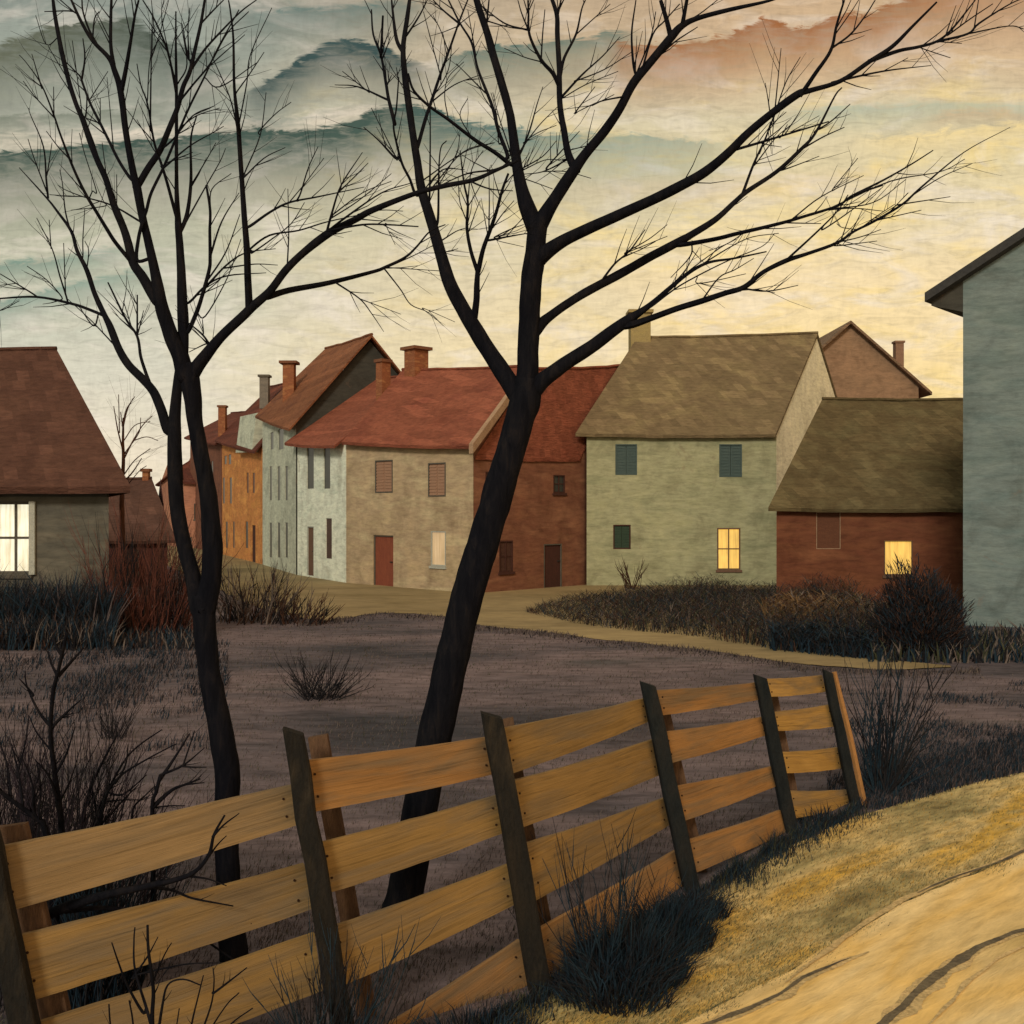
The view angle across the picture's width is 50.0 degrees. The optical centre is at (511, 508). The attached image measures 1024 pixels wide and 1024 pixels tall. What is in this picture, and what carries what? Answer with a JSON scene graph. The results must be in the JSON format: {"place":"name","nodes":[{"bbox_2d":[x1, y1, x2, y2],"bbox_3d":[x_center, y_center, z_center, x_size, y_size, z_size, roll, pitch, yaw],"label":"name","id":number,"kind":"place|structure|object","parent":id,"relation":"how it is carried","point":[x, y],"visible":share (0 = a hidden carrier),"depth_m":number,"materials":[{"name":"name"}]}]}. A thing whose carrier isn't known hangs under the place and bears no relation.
{"place":"outdoors","nodes":[
{"label":"outdoors","id":0,"kind":"place"},
{"bbox_2d":[0,565,1023,1023],"bbox_3d":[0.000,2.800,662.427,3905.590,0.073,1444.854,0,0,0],"label":"ground","id":1,"kind":"structure","parent":0,"point":[296,711],"depth_m":14.67,"materials":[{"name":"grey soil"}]},
{"bbox_2d":[0,716,59,925],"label":"shrub","id":2,"kind":"object","parent":1,"relation":"on","point":[32,814],"visible":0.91,"depth_m":5.85,"materials":[{"name":"black plant"}]},
{"bbox_2d":[19,631,83,920],"bbox_3d":[-2.519,1.731,6.005,0.322,2.217,1.056,0,0,-22],"label":"sapling","id":3,"kind":"object","parent":1,"relation":"on","point":[54,783],"visible":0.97,"depth_m":5.85,"materials":[{"name":"black plant"}]},
{"bbox_2d":[0,346,129,600],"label":"cottage","id":4,"kind":"structure","parent":1,"relation":"on","point":[56,455],"depth_m":25.40,"materials":[{"name":"grey paint"}]},
{"bbox_2d":[0,502,31,578],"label":"window","id":5,"kind":"structure","parent":4,"relation":"in","point":[14,516],"depth_m":25.40,"materials":[{"name":"white"}]},
{"bbox_2d":[0,559,139,634],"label":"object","id":6,"kind":"object","parent":1,"relation":"on","point":[66,601],"visible":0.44,"depth_m":22.92,"materials":[{"name":"black plant"}]},
{"bbox_2d":[0,609,217,650],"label":"undergrowth","id":7,"kind":"object","parent":1,"relation":"on","point":[23,635],"visible":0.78,"depth_m":21.91,"materials":[{"name":"grey plant"}]},
{"bbox_2d":[0,636,231,751],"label":"dark brush","id":8,"kind":"object","parent":1,"relation":"on","point":[127,670],"visible":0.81,"depth_m":17.47,"materials":[{"name":"black plant"}]},
{"bbox_2d":[41,836,191,1009],"bbox_3d":[-2.355,2.283,5.924,1.307,1.119,0.960,0,0,-17],"label":"shrub","id":9,"kind":"object","parent":1,"relation":"on","point":[80,996],"visible":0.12,"depth_m":5.94,"materials":[{"name":"black plant"}]},
{"bbox_2d":[89,673,145,738],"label":"shrub","id":10,"kind":"object","parent":1,"relation":"on","point":[115,725],"visible":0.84,"depth_m":13.41,"materials":[{"name":"black plant"}]},
{"bbox_2d":[80,729,176,915],"bbox_3d":[-2.278,2.046,6.464,0.499,1.493,0.663,0,0,-25],"label":"shrub","id":11,"kind":"object","parent":1,"relation":"on","point":[113,782],"visible":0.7,"depth_m":6.52,"materials":[{"name":"black plant"}]},
{"bbox_2d":[0,667,260,1011],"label":"shrub","id":12,"kind":"object","parent":1,"relation":"on","point":[35,827],"visible":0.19,"depth_m":6.57,"materials":[{"name":"black plant"}]},
{"bbox_2d":[109,469,175,585],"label":"shed","id":13,"kind":"structure","parent":1,"relation":"on","point":[150,504],"depth_m":41.00,"materials":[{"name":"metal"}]},
{"bbox_2d":[124,544,138,577],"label":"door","id":14,"kind":"structure","parent":13,"relation":"in","point":[129,545],"depth_m":40.04,"materials":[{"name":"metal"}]},
{"bbox_2d":[103,366,181,564],"bbox_3d":[-11.285,-1.321,33.884,2.466,6.194,1.644,0,0,-29],"label":"bare tree","id":15,"kind":"object","parent":1,"relation":"on","point":[121,500],"visible":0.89,"depth_m":33.96,"materials":[{"name":"brown plant"}]},
{"bbox_2d":[63,489,244,635],"bbox_3d":[-8.077,1.071,24.675,3.666,3.542,2.879,0,0,0],"label":"shrub","id":16,"kind":"object","parent":1,"relation":"on","point":[162,600],"visible":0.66,"depth_m":24.25,"materials":[{"name":"brown plant"}]},
{"bbox_2d":[155,459,195,547],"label":"house","id":17,"kind":"structure","parent":1,"relation":"on","point":[189,482],"depth_m":78.00,"materials":[{"name":"paint"}]},
{"bbox_2d":[102,925,252,1023],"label":"shrub","id":18,"kind":"object","parent":1,"relation":"on","point":[150,1016],"visible":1,"depth_m":4.77,"materials":[{"name":"black plant"}]},
{"bbox_2d":[150,722,209,901],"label":"shrub","id":19,"kind":"object","parent":1,"relation":"on","point":[154,804],"visible":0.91,"depth_m":6.00,"materials":[{"name":"black plant"}]},
{"bbox_2d":[184,411,244,548],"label":"house","id":20,"kind":"structure","parent":1,"relation":"on","point":[214,447],"depth_m":74.21,"materials":[{"name":"brown paint"}]},
{"bbox_2d":[215,374,282,563],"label":"house","id":21,"kind":"structure","parent":1,"relation":"on","point":[240,439],"depth_m":61.16,"materials":[{"name":"orange paint"}]},
{"bbox_2d":[223,478,224,502],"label":"window","id":22,"kind":"structure","parent":21,"relation":"in","point":[223,478],"depth_m":66.97,"materials":[{"name":"grey glass"}]},
{"bbox_2d":[226,522,227,547],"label":"window","id":23,"kind":"structure","parent":21,"relation":"in","point":[226,522],"depth_m":66.06,"materials":[{"name":"grey glass"}]},
{"bbox_2d":[230,478,231,502],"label":"window","id":24,"kind":"structure","parent":21,"relation":"in","point":[230,478],"depth_m":64.51,"materials":[{"name":"grey glass"}]},
{"bbox_2d":[233,522,234,547],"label":"window","id":25,"kind":"structure","parent":21,"relation":"in","point":[233,522],"depth_m":63.51,"materials":[{"name":"grey glass"}]},
{"bbox_2d":[246,522,247,547],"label":"window","id":26,"kind":"structure","parent":21,"relation":"in","point":[246,522],"depth_m":59.52,"materials":[{"name":"grey glass"}]},
{"bbox_2d":[247,473,248,492],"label":"window","id":27,"kind":"structure","parent":21,"relation":"in","point":[247,473],"depth_m":59.23,"materials":[{"name":"brown glass"}]},
{"bbox_2d":[253,473,254,492],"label":"window","id":28,"kind":"structure","parent":21,"relation":"in","point":[253,473],"depth_m":57.57,"materials":[{"name":"brown glass"}]},
{"bbox_2d":[253,525,254,561],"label":"door","id":29,"kind":"structure","parent":21,"relation":"in","point":[253,525],"depth_m":57.57,"materials":[{"name":"wood"}]},
{"bbox_2d":[0,0,526,963],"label":"bare tree","id":30,"kind":"object","parent":1,"relation":"on","point":[204,586],"visible":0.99,"depth_m":6.59,"materials":[{"name":"black plant"}]},
{"bbox_2d":[216,554,314,624],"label":"shrub","id":31,"kind":"object","parent":1,"relation":"on","point":[245,607],"visible":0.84,"depth_m":27.19,"materials":[{"name":"brown plant"}]},
{"bbox_2d":[271,588,344,625],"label":"shrub","id":32,"kind":"object","parent":1,"relation":"on","point":[314,619],"visible":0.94,"depth_m":26.62,"materials":[{"name":"black plant"}]},
{"bbox_2d":[272,646,373,700],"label":"shrub","id":33,"kind":"object","parent":1,"relation":"on","point":[319,689],"visible":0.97,"depth_m":16.11,"materials":[{"name":"black plant"}]},
{"bbox_2d":[255,333,400,574],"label":"house","id":34,"kind":"structure","parent":1,"relation":"on","point":[326,380],"depth_m":49.11,"materials":[{"name":"grey paint"}]},
{"bbox_2d":[270,466,271,499],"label":"window","id":35,"kind":"structure","parent":34,"relation":"in","point":[271,466],"depth_m":52.67,"materials":[{"name":"grey glass"}]},
{"bbox_2d":[270,523,271,557],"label":"window","id":36,"kind":"structure","parent":34,"relation":"in","point":[270,523],"depth_m":52.67,"materials":[{"name":"grey glass"}]},
{"bbox_2d":[271,432,272,449],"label":"window","id":37,"kind":"structure","parent":34,"relation":"in","point":[272,432],"depth_m":52.54,"materials":[{"name":"grey glass"}]},
{"bbox_2d":[278,467,279,499],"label":"window","id":38,"kind":"structure","parent":34,"relation":"in","point":[278,467],"depth_m":50.70,"materials":[{"name":"grey glass"}]},
{"bbox_2d":[278,523,279,556],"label":"window","id":39,"kind":"structure","parent":34,"relation":"in","point":[278,523],"depth_m":50.70,"materials":[{"name":"grey glass"}]},
{"bbox_2d":[279,429,283,449],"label":"window","id":40,"kind":"structure","parent":34,"relation":"in","point":[281,432],"depth_m":50.08,"materials":[{"name":"grey glass"}]},
{"bbox_2d":[286,466,287,499],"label":"window","id":41,"kind":"structure","parent":34,"relation":"in","point":[287,466],"depth_m":48.63,"materials":[{"name":"grey glass"}]},
{"bbox_2d":[286,523,287,557],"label":"window","id":42,"kind":"structure","parent":34,"relation":"in","point":[286,523],"depth_m":48.63,"materials":[{"name":"grey glass"}]},
{"bbox_2d":[243,899,440,1023],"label":"weed","id":43,"kind":"object","parent":1,"relation":"on","point":[334,1006],"visible":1,"depth_m":5.29,"materials":[{"name":"black plant"}]},
{"bbox_2d":[284,375,445,582],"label":"house","id":44,"kind":"structure","parent":1,"relation":"on","point":[321,501],"depth_m":44.04,"materials":[{"name":"white paint"}]},
{"bbox_2d":[307,526,313,575],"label":"door","id":45,"kind":"structure","parent":44,"relation":"in","point":[310,529],"depth_m":45.00,"materials":[{"name":"wood"}]},
{"bbox_2d":[308,448,313,488],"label":"window","id":46,"kind":"structure","parent":44,"relation":"in","point":[310,450],"depth_m":44.94,"materials":[{"name":"grey glass"}]},
{"bbox_2d":[325,448,329,488],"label":"window","id":47,"kind":"structure","parent":44,"relation":"in","point":[327,450],"depth_m":43.26,"materials":[{"name":"grey glass"}]},
{"bbox_2d":[327,518,331,558],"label":"window","id":48,"kind":"structure","parent":44,"relation":"in","point":[329,520],"depth_m":43.06,"materials":[{"name":"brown glass"}]},
{"bbox_2d":[342,345,516,590],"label":"house","id":49,"kind":"structure","parent":1,"relation":"on","point":[415,437],"depth_m":39.21,"materials":[{"name":"beige paint"}]},
{"bbox_2d":[374,535,392,585],"bbox_3d":[-4.610,1.939,39.819,0.095,1.950,1.188,0,0,-44],"label":"door","id":50,"kind":"structure","parent":49,"relation":"in","point":[383,544],"depth_m":39.88,"materials":[{"name":"wood"}]},
{"bbox_2d":[429,531,446,568],"bbox_3d":[-2.509,1.406,37.548,0.145,1.282,0.885,0,0,-44],"label":"window","id":51,"kind":"structure","parent":49,"relation":"in","point":[438,538],"depth_m":37.59,"materials":[{"name":"brown glass"}]},
{"bbox_2d":[0,669,865,1023],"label":"board fence","id":52,"kind":"object","parent":1,"relation":"on","point":[44,965],"visible":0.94,"depth_m":6.06,"materials":[{"name":"orange wood"}]},
{"bbox_2d":[48,813,251,959],"bbox_3d":[-1.801,1.876,5.367,1.103,0.965,0.679,0,0,0],"label":"dead branch","id":53,"kind":"object","parent":52,"relation":"attached to","point":[76,905],"visible":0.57,"depth_m":5.30,"materials":[{"name":"black plant"}]},
{"bbox_2d":[474,364,619,591],"bbox_3d":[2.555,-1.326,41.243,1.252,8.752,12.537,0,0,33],"label":"house","id":54,"kind":"structure","parent":1,"relation":"on","point":[543,542],"depth_m":39.07,"materials":[{"name":"red brick"}]},
{"bbox_2d":[498,540,514,574],"bbox_3d":[-0.209,1.661,37.355,0.145,1.150,0.765,0,0,44],"label":"window","id":55,"kind":"structure","parent":54,"relation":"in","point":[505,547],"depth_m":37.34,"materials":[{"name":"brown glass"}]},
{"bbox_2d":[544,544,561,587],"bbox_3d":[1.423,2.054,39.052,0.095,1.612,0.942,0,0,44],"label":"door","id":56,"kind":"structure","parent":54,"relation":"in","point":[552,552],"depth_m":39.07,"materials":[{"name":"wood"}]},
{"bbox_2d":[552,475,566,495],"bbox_3d":[1.676,-0.844,39.273,0.145,0.731,0.722,0,0,44],"label":"window","id":57,"kind":"structure","parent":54,"relation":"in","point":[558,480],"depth_m":39.26,"materials":[{"name":"grey glass"}]},
{"bbox_2d":[614,554,648,588],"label":"shrub","id":58,"kind":"object","parent":1,"relation":"on","point":[626,583],"visible":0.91,"depth_m":38.03,"materials":[{"name":"brown plant"}]},
{"bbox_2d":[294,611,983,680],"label":"edge grass","id":59,"kind":"structure","parent":1,"relation":"on","point":[797,666],"depth_m":21.78,"materials":[{"name":"brown plant"}]},
{"bbox_2d":[452,797,882,1023],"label":"grass","id":60,"kind":"structure","parent":1,"relation":"on","point":[773,847],"depth_m":8.37,"materials":[{"name":"black plant"}]},
{"bbox_2d":[324,0,1023,908],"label":"bare tree","id":61,"kind":"object","parent":1,"relation":"on","point":[526,386],"visible":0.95,"depth_m":7.28,"materials":[{"name":"black plant"}]},
{"bbox_2d":[575,309,836,584],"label":"house","id":62,"kind":"structure","parent":1,"relation":"on","point":[693,442],"depth_m":40.09,"materials":[{"name":"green paint"}]},
{"bbox_2d":[716,528,741,571],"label":"window","id":63,"kind":"structure","parent":62,"relation":"in","point":[728,539],"depth_m":40.11,"materials":[{"name":"yellow glass"}]},
{"bbox_2d":[523,570,899,657],"bbox_3d":[5.130,2.252,28.532,9.921,1.144,16.665,0,0,0],"label":"thicket","id":64,"kind":"object","parent":1,"relation":"on","point":[655,600],"visible":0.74,"depth_m":27.31,"materials":[{"name":"brown plant"}]},
{"bbox_2d":[505,772,1023,1023],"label":"verge","id":65,"kind":"structure","parent":1,"relation":"on","point":[804,866],"depth_m":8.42,"materials":[{"name":"yellow plant"}]},
{"bbox_2d":[402,994,551,1023],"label":"tussock","id":66,"kind":"object","parent":65,"relation":"on","point":[499,1018],"visible":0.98,"depth_m":5.89,"materials":[{"name":"black plant"}]},
{"bbox_2d":[508,807,714,985],"bbox_3d":[0.595,2.277,6.560,1.071,1.120,0.851,0,0,-36],"label":"weed","id":67,"kind":"object","parent":65,"relation":"on","point":[620,915],"visible":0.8,"depth_m":6.47,"materials":[{"name":"black plant"}]},
{"bbox_2d":[511,903,731,993],"bbox_3d":[0.708,2.595,6.553,1.193,0.446,0.986,0,0,34],"label":"tussock","id":68,"kind":"object","parent":65,"relation":"on","point":[672,952],"visible":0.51,"depth_m":6.49,"materials":[{"name":"black plant"}]},
{"bbox_2d":[521,939,730,1017],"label":"tussock","id":69,"kind":"object","parent":65,"relation":"on","point":[606,994],"visible":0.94,"depth_m":6.20,"materials":[{"name":"black plant"}]},
{"bbox_2d":[607,872,730,955],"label":"tussock","id":70,"kind":"object","parent":65,"relation":"on","point":[706,927],"visible":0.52,"depth_m":7.00,"materials":[{"name":"black plant"}]},
{"bbox_2d":[650,876,749,922],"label":"tussock","id":71,"kind":"object","parent":65,"relation":"on","point":[716,902],"visible":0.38,"depth_m":7.61,"materials":[{"name":"black plant"}]},
{"bbox_2d":[797,802,849,829],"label":"tussock","id":72,"kind":"object","parent":65,"relation":"on","point":[822,817],"visible":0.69,"depth_m":9.70,"materials":[{"name":"black plant"}]},
{"bbox_2d":[917,849,1023,892],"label":"wheel rut","id":73,"kind":"structure","parent":65,"relation":"on","point":[1009,857],"depth_m":8.53,"materials":[{"name":"brown soil"}]},
{"bbox_2d":[755,588,872,630],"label":"dry grass clump","id":74,"kind":"object","parent":1,"relation":"on","point":[792,603],"visible":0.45,"depth_m":25.06,"materials":[{"name":"brown plant"}]},
{"bbox_2d":[759,614,883,659],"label":"bush","id":75,"kind":"object","parent":1,"relation":"on","point":[844,650],"visible":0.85,"depth_m":21.14,"materials":[{"name":"black plant"}]},
{"bbox_2d":[768,397,962,601],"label":"outbuilding","id":76,"kind":"structure","parent":1,"relation":"on","point":[867,488],"depth_m":33.19,"materials":[{"name":"orange brick"}]},
{"bbox_2d":[816,512,840,548],"bbox_3d":[9.513,0.653,33.043,0.725,1.107,0.095,0,0,0],"label":"blind window","id":77,"kind":"structure","parent":76,"relation":"in","point":[828,524],"depth_m":33.04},
{"bbox_2d":[882,541,912,577],"bbox_3d":[11.616,1.521,33.017,0.960,1.122,0.145,0,0,0],"label":"window","id":78,"kind":"structure","parent":76,"relation":"in","point":[903,550],"depth_m":33.04,"materials":[{"name":"yellow glass"}]},
{"bbox_2d":[820,321,931,398],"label":"house","id":79,"kind":"structure","parent":1,"relation":"on","point":[861,363],"depth_m":62.00,"materials":[{"name":"beige paint"}]},
{"bbox_2d":[843,631,961,794],"bbox_3d":[3.772,2.023,10.931,1.196,1.626,1.144,0,0,0],"label":"shrub","id":80,"kind":"object","parent":1,"relation":"on","point":[879,760],"visible":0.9,"depth_m":10.75,"materials":[{"name":"black plant"}]},
{"bbox_2d":[864,553,980,657],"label":"bush","id":81,"kind":"object","parent":1,"relation":"on","point":[909,610],"visible":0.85,"depth_m":20.59,"materials":[{"name":"black plant"}]},
{"bbox_2d":[826,678,1023,809],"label":"dark turf","id":82,"kind":"structure","parent":1,"relation":"on","point":[959,730],"depth_m":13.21,"materials":[{"name":"black plant"}]},
{"bbox_2d":[865,619,1023,663],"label":"wall grass","id":83,"kind":"structure","parent":1,"relation":"on","point":[1001,644],"depth_m":20.23,"materials":[{"name":"grey plant"}]},
{"bbox_2d":[925,228,1023,627],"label":"house","id":84,"kind":"structure","parent":1,"relation":"on","point":[982,295],"depth_m":26.13,"materials":[{"name":"grey paint"}]},
{"bbox_2d":[0,0,1023,494],"label":"sky","id":85,"kind":"structure","parent":0,"point":[707,91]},
{"bbox_2d":[167,545,886,664],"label":"street","id":86,"kind":"structure","parent":0,"point":[502,609],"depth_m":31.98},
{"bbox_2d":[683,852,1023,1023],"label":"dirt road","id":87,"kind":"structure","parent":0,"point":[962,915],"depth_m":6.65,"materials":[{"name":"beige soil"}]},
{"bbox_2d":[702,957,850,1023],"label":"wheel rut","id":88,"kind":"structure","parent":87,"relation":"on","point":[750,1007],"depth_m":6.22,"materials":[{"name":"brown soil"}]},
{"bbox_2d":[710,951,868,1023],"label":"wheel rut","id":89,"kind":"structure","parent":87,"relation":"on","point":[790,992],"depth_m":6.32,"materials":[{"name":"beige soil"}]},
{"bbox_2d":[784,847,1023,982],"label":"wheel rut","id":90,"kind":"structure","parent":87,"relation":"on","point":[840,940],"depth_m":7.54,"materials":[{"name":"brown soil"}]},
{"bbox_2d":[876,928,1023,1023],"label":"wheel rut","id":91,"kind":"structure","parent":87,"relation":"on","point":[937,974],"depth_m":6.52,"materials":[{"name":"brown soil"}]},
{"bbox_2d":[929,945,1023,1023],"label":"wheel rut","id":92,"kind":"structure","parent":87,"relation":"on","point":[964,983],"depth_m":6.41,"materials":[{"name":"beige soil"}]},
{"bbox_2d":[785,651,950,668],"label":"path","id":93,"kind":"structure","parent":0,"point":[813,658],"depth_m":19.86,"materials":[{"name":"beige soil"}]}
]}

